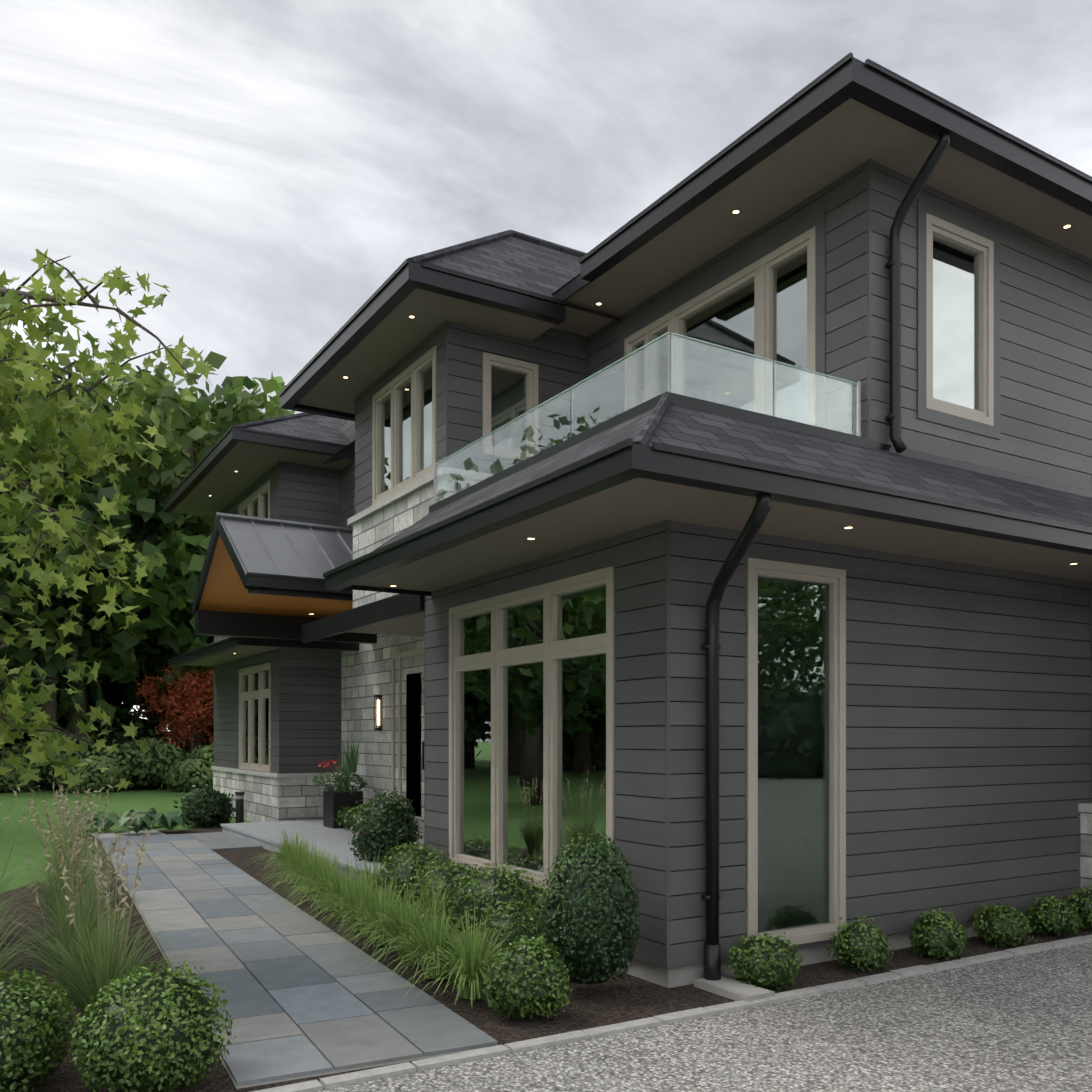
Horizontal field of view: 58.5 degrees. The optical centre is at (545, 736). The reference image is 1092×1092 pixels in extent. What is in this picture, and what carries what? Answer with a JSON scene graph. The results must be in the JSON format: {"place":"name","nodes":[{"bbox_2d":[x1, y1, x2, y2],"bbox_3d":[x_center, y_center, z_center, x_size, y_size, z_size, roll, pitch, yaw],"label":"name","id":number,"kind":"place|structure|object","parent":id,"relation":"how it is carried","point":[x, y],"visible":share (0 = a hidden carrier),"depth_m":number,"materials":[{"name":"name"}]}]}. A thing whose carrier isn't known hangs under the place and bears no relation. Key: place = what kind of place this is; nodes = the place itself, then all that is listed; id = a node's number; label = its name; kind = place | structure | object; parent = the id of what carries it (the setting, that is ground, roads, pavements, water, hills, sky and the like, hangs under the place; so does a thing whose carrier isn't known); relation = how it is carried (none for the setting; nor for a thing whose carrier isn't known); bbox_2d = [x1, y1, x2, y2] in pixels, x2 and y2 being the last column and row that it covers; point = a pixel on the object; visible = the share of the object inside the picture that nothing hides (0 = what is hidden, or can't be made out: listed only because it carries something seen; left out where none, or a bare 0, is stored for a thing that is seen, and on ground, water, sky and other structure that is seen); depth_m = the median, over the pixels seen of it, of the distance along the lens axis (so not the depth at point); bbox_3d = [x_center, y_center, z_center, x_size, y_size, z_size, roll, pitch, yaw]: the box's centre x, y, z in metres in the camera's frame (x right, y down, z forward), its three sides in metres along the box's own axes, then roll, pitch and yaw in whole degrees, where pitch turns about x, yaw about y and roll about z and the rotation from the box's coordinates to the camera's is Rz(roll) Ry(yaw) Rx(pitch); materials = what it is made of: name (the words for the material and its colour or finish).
{"place":"outdoors","nodes":[
{"label":"outdoors","id":0,"kind":"place"},
{"bbox_2d":[0,790,177,892],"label":"lawn","id":1,"kind":"structure","parent":0,"point":[26,839],"depth_m":16.77,"materials":[{"name":"green plant"}]},
{"bbox_2d":[0,746,14,761],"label":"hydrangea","id":2,"kind":"object","parent":1,"relation":"on","point":[3,751],"visible":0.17,"depth_m":28.79,"materials":[{"name":"green plant"}]},
{"bbox_2d":[0,733,28,754],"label":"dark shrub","id":3,"kind":"object","parent":1,"relation":"on","point":[6,745],"visible":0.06,"depth_m":31.18,"materials":[{"name":"green plant"}]},
{"bbox_2d":[0,760,40,792],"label":"bush","id":4,"kind":"object","parent":1,"relation":"on","point":[9,782],"visible":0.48,"depth_m":27.09,"materials":[{"name":"green plant"}]},
{"bbox_2d":[7,699,63,750],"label":"thicket","id":5,"kind":"object","parent":1,"relation":"on","point":[17,740],"visible":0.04,"depth_m":32.26,"materials":[{"name":"green plant"}]},
{"bbox_2d":[6,734,109,790],"bbox_3d":[-14.495,0.687,28.993,3.027,1.996,2.966,0,0,-31],"label":"bush","id":6,"kind":"object","parent":1,"relation":"on","point":[47,780],"visible":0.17,"depth_m":28.17,"materials":[{"name":"green plant"}]},
{"bbox_2d":[49,750,129,792],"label":"bush","id":7,"kind":"object","parent":1,"relation":"on","point":[94,778],"visible":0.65,"depth_m":27.06,"materials":[{"name":"green plant"}]},
{"bbox_2d":[13,377,198,718],"bbox_3d":[-16.623,-5.247,32.001,9.631,13.663,9.427,0,0,-31],"label":"tree","id":8,"kind":"object","parent":1,"relation":"on","point":[142,531],"depth_m":29.62,"materials":[{"name":"green plant"}]},
{"bbox_2d":[0,340,213,740],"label":"tree","id":9,"kind":"object","parent":1,"relation":"on","point":[163,439],"depth_m":27.87,"materials":[{"name":"green plant"}]},
{"bbox_2d":[0,418,214,742],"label":"tree","id":10,"kind":"object","parent":1,"relation":"on","point":[183,560],"depth_m":28.43,"materials":[{"name":"green plant"}]},
{"bbox_2d":[110,663,171,705],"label":"tree","id":11,"kind":"object","parent":1,"relation":"on","point":[132,704],"depth_m":38.44,"materials":[{"name":"green plant"}]},
{"bbox_2d":[0,248,215,790],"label":"maple","id":12,"kind":"object","parent":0,"point":[32,409],"depth_m":6.16,"materials":[{"name":"green plant"}]},
{"bbox_2d":[58,630,184,724],"bbox_3d":[-15.386,-2.312,33.703,6.885,7.776,6.856,0,0,-31],"label":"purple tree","id":13,"kind":"object","parent":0,"point":[113,692],"depth_m":32.72,"materials":[{"name":"plant"}]},
{"bbox_2d":[108,661,162,729],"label":"tree","id":14,"kind":"object","parent":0,"point":[127,705],"depth_m":40.26,"materials":[{"name":"plant"}]},
{"bbox_2d":[106,787,416,1089],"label":"ground","id":15,"kind":"structure","parent":0,"point":[161,801],"depth_m":24.42,"materials":[{"name":"green plant"}]},
{"bbox_2d":[21,702,179,755],"bbox_3d":[-14.552,0.201,32.047,4.811,3.076,4.401,0,0,45],"label":"dark shrub","id":16,"kind":"object","parent":15,"relation":"on","point":[146,728],"visible":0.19,"depth_m":31.11,"materials":[{"name":"green plant"}]},
{"bbox_2d":[102,737,189,789],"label":"bush","id":17,"kind":"object","parent":15,"relation":"on","point":[144,768],"visible":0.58,"depth_m":28.51,"materials":[{"name":"green plant"}]},
{"bbox_2d":[87,347,219,625],"bbox_3d":[-16.660,-6.192,35.237,11.603,15.544,11.286,0,0,-31],"label":"tree","id":18,"kind":"object","parent":15,"relation":"on","point":[103,355],"visible":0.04,"depth_m":33.77,"materials":[{"name":"green plant"}]},
{"bbox_2d":[131,666,214,758],"bbox_3d":[-11.174,-0.457,30.523,3.439,4.054,3.533,0,0,-31],"label":"japanese maple","id":19,"kind":"object","parent":15,"relation":"on","point":[191,709],"depth_m":29.76,"materials":[{"name":"red plant"}]},
{"bbox_2d":[58,349,291,759],"bbox_3d":[-11.427,-5.588,32.104,9.706,14.338,9.170,0,0,-31],"label":"tree","id":20,"kind":"object","parent":15,"relation":"on","point":[245,405],"depth_m":29.78,"materials":[{"name":"green plant"}]},
{"bbox_2d":[152,673,213,756],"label":"thicket","id":21,"kind":"object","parent":15,"relation":"on","point":[210,729],"depth_m":38.04,"materials":[{"name":"green plant"}]},
{"bbox_2d":[160,756,213,792],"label":"bush","id":22,"kind":"object","parent":15,"relation":"on","point":[184,776],"visible":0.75,"depth_m":27.40,"materials":[{"name":"green plant"}]},
{"bbox_2d":[175,428,212,654],"bbox_3d":[-14.311,-6.115,41.042,13.328,15.389,12.846,0,0,-31],"label":"tree","id":23,"kind":"object","parent":15,"relation":"on","point":[198,449],"depth_m":35.91,"materials":[{"name":"green plant"}]},
{"bbox_2d":[179,741,213,763],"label":"bush","id":24,"kind":"object","parent":15,"relation":"on","point":[207,752],"visible":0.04,"depth_m":28.70,"materials":[{"name":"green plant"}]},
{"bbox_2d":[181,636,213,747],"bbox_3d":[-11.217,-1.724,34.392,3.078,7.735,3.401,0,0,-31],"label":"narrow tree","id":25,"kind":"object","parent":15,"relation":"on","point":[206,715],"depth_m":34.37,"materials":[{"name":"plant"}]},
{"bbox_2d":[190,604,213,688],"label":"tree","id":26,"kind":"object","parent":15,"relation":"on","point":[207,644],"depth_m":31.66,"materials":[{"name":"plant"}]},
{"bbox_2d":[174,784,235,827],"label":"boxwood","id":27,"kind":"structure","parent":15,"relation":"on","point":[205,807],"depth_m":16.77,"materials":[{"name":"green plant"}]},
{"bbox_2d":[165,376,294,524],"bbox_3d":[-10.088,-6.097,37.527,11.429,15.354,10.794,0,0,-31],"label":"tree","id":28,"kind":"object","parent":15,"relation":"on","point":[279,382],"depth_m":36.21,"materials":[{"name":"green plant"}]},
{"bbox_2d":[0,828,1091,1091],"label":"mulch beds","id":29,"kind":"object","parent":15,"relation":"on","point":[632,998],"depth_m":6.23,"materials":[{"name":"brown soil"}]},
{"bbox_2d":[0,959,81,1091],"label":"boxwood","id":30,"kind":"object","parent":29,"relation":"on","point":[33,1028],"visible":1,"depth_m":4.21,"materials":[{"name":"green plant"}]},
{"bbox_2d":[0,781,197,1023],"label":"grasses","id":31,"kind":"object","parent":29,"relation":"on","point":[88,964],"visible":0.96,"depth_m":5.67,"materials":[{"name":"green plant"}]},
{"bbox_2d":[71,807,194,832],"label":"ground cover plants","id":32,"kind":"object","parent":29,"relation":"on","point":[142,820],"visible":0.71,"depth_m":15.71,"materials":[{"name":"green plant"}]},
{"bbox_2d":[68,959,235,1091],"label":"boxwood","id":33,"kind":"object","parent":29,"relation":"on","point":[151,1032],"visible":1,"depth_m":4.16,"materials":[{"name":"green plant"}]},
{"bbox_2d":[235,792,244,822],"bbox_3d":[-5.277,1.257,16.811,0.170,0.620,0.170,0,0,-31],"label":"bollard light","id":34,"kind":"object","parent":29,"relation":"on","point":[239,797],"visible":0.88,"depth_m":16.75,"materials":[{"name":"black metal"}]},
{"bbox_2d":[221,819,423,880],"bbox_3d":[-2.357,1.481,12.998,2.070,0.172,7.790,0,0,-31],"label":"entry stoop","id":35,"kind":"object","parent":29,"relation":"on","point":[335,842],"visible":0.21,"depth_m":13.92,"materials":[{"name":"grey concrete"}]},
{"bbox_2d":[323,790,362,828],"bbox_3d":[-3.176,1.127,15.280,0.480,0.560,0.480,0,0,-31],"label":"planter","id":36,"kind":"object","parent":35,"relation":"on","point":[334,801],"visible":0.61,"depth_m":15.07,"materials":[{"name":"black"}]},
{"bbox_2d":[312,753,367,794],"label":"planter plants","id":37,"kind":"object","parent":36,"relation":"in","point":[343,780],"visible":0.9,"depth_m":15.16,"materials":[{"name":"green plant"}]},
{"bbox_2d":[318,737,361,771],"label":"potted flowers","id":38,"kind":"object","parent":36,"relation":"in","point":[351,761],"visible":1,"depth_m":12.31,"materials":[{"name":"green plant"}]},
{"bbox_2d":[333,801,369,830],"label":"shrub","id":39,"kind":"object","parent":35,"relation":"on","point":[349,816],"visible":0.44,"depth_m":14.64,"materials":[{"name":"green plant"}]},
{"bbox_2d":[248,830,512,1006],"bbox_3d":[-1.621,1.268,8.460,1.499,0.557,6.969,0,0,-27],"label":"grass bed","id":40,"kind":"object","parent":29,"relation":"on","point":[412,934],"visible":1,"depth_m":6.95,"materials":[{"name":"green plant"}]},
{"bbox_2d":[348,788,423,861],"bbox_3d":[-1.841,1.076,11.197,0.892,0.974,0.879,0,0,-31],"label":"boxwood","id":41,"kind":"object","parent":29,"relation":"on","point":[383,823],"visible":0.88,"depth_m":10.98,"materials":[{"name":"green plant"}]},
{"bbox_2d":[376,839,455,910],"bbox_3d":[-1.114,1.230,8.544,0.772,0.665,1.065,0,0,-31],"label":"boxwood","id":42,"kind":"object","parent":29,"relation":"on","point":[400,868],"visible":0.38,"depth_m":8.34,"materials":[{"name":"green plant"}]},
{"bbox_2d":[399,858,483,917],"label":"boxwood","id":43,"kind":"object","parent":29,"relation":"on","point":[451,874],"visible":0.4,"depth_m":7.63,"materials":[{"name":"green plant"}]},
{"bbox_2d":[443,862,548,944],"bbox_3d":[-0.350,1.216,7.064,0.811,0.653,0.984,0,0,-31],"label":"boxwood","id":44,"kind":"object","parent":29,"relation":"on","point":[494,889],"visible":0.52,"depth_m":6.80,"materials":[{"name":"green plant"}]},
{"bbox_2d":[472,900,548,965],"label":"boxwood","id":45,"kind":"object","parent":29,"relation":"on","point":[521,922],"visible":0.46,"depth_m":6.29,"materials":[{"name":"green plant"}]},
{"bbox_2d":[479,931,572,1023],"bbox_3d":[-0.118,1.330,5.431,0.494,0.478,0.558,0,0,-31],"label":"boxwood","id":46,"kind":"object","parent":29,"relation":"on","point":[524,980],"visible":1,"depth_m":5.30,"materials":[{"name":"green plant"}]},
{"bbox_2d":[530,829,640,987],"bbox_3d":[0.262,1.032,5.908,0.681,0.954,0.640,0,0,-31],"label":"bush","id":47,"kind":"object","parent":29,"relation":"on","point":[590,928],"depth_m":5.74,"materials":[{"name":"green plant"}]},
{"bbox_2d":[694,975,774,1000],"bbox_3d":[1.142,1.541,5.957,0.220,0.052,0.480,0,0,-31],"label":"splash block","id":48,"kind":"object","parent":29,"relation":"on","point":[731,988],"depth_m":5.89,"materials":[{"name":"concrete"}]},
{"bbox_2d":[726,926,803,992],"bbox_3d":[1.352,1.379,6.101,0.497,0.386,0.444,0,0,-31],"label":"boxwood","id":49,"kind":"object","parent":29,"relation":"on","point":[767,963],"visible":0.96,"depth_m":5.97,"materials":[{"name":"green plant"}]},
{"bbox_2d":[827,915,893,971],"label":"boxwood","id":50,"kind":"object","parent":29,"relation":"on","point":[862,945],"visible":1,"depth_m":6.42,"materials":[{"name":"green plant"}]},
{"bbox_2d":[909,908,968,961],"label":"boxwood","id":51,"kind":"object","parent":29,"relation":"on","point":[938,934],"visible":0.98,"depth_m":6.83,"materials":[{"name":"green plant"}]},
{"bbox_2d":[972,903,1036,947],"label":"boxwood","id":52,"kind":"object","parent":29,"relation":"on","point":[1002,925],"visible":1,"depth_m":7.21,"materials":[{"name":"green plant"}]},
{"bbox_2d":[1024,894,1081,935],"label":"boxwood","id":53,"kind":"object","parent":29,"relation":"on","point":[1053,916],"visible":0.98,"depth_m":7.57,"materials":[{"name":"green plant"}]},
{"bbox_2d":[1063,885,1091,929],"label":"boxwood","id":54,"kind":"object","parent":29,"relation":"on","point":[1082,899],"visible":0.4,"depth_m":7.83,"materials":[{"name":"green plant"}]},
{"bbox_2d":[211,158,1091,987],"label":"house walls","id":55,"kind":"structure","parent":15,"relation":"on","point":[961,740],"depth_m":7.57,"materials":[{"name":"grey wood"}]},
{"bbox_2d":[192,512,376,643],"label":"porch roof","id":56,"kind":"structure","parent":55,"relation":"attached to","point":[261,577],"depth_m":13.50,"materials":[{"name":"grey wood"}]},
{"bbox_2d":[374,695,381,729],"bbox_3d":[-2.645,-0.383,15.368,0.100,0.560,0.110,0,0,-31],"label":"sconce","id":57,"kind":"object","parent":55,"relation":"attached to","point":[379,712],"visible":0.98,"depth_m":15.35,"materials":[{"name":"black"}]},
{"bbox_2d":[243,235,978,932],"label":"windows","id":58,"kind":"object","parent":55,"relation":"in","point":[793,753],"visible":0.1,"depth_m":7.44,"materials":[{"name":"clear glass"}]},
{"bbox_2d":[162,52,1091,666],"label":"house roofs","id":59,"kind":"structure","parent":55,"relation":"on","point":[664,456],"depth_m":7.09,"materials":[{"name":"grey"}]},
{"bbox_2d":[208,209,1078,653],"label":"soffit lights","id":60,"kind":"object","parent":59,"relation":"in","point":[736,211],"visible":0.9,"depth_m":7.84,"materials":[{"name":"white"}]},
{"bbox_2d":[435,332,857,502],"bbox_3d":[0.602,-2.315,8.006,1.716,0.424,3.456,0,0,-31],"label":"balcony glass","id":61,"kind":"object","parent":55,"relation":"on","point":[613,394],"visible":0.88,"depth_m":6.68,"materials":[{"name":"green"}]},
{"bbox_2d":[701,132,949,980],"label":"downspouts","id":62,"kind":"object","parent":55,"relation":"attached to","point":[712,647],"visible":0.83,"depth_m":6.09,"materials":[{"name":"black metal"}]},
{"bbox_2d":[252,935,1091,1091],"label":"drive edging","id":63,"kind":"object","parent":15,"relation":"on","point":[444,1060],"visible":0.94,"depth_m":5.25,"materials":[{"name":"grey concrete"}]},
{"bbox_2d":[315,942,1091,1091],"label":"gravel drive","id":64,"kind":"structure","parent":15,"relation":"on","point":[1021,1023],"depth_m":4.91,"materials":[{"name":"grey gravel"}]},
{"bbox_2d":[90,830,497,1088],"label":"flagstone path","id":65,"kind":"structure","parent":0,"point":[299,1005],"depth_m":6.27,"materials":[{"name":"grey stone"}]},
{"bbox_2d":[0,0,1091,739],"label":"sky","id":66,"kind":"structure","parent":0,"point":[270,165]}
]}

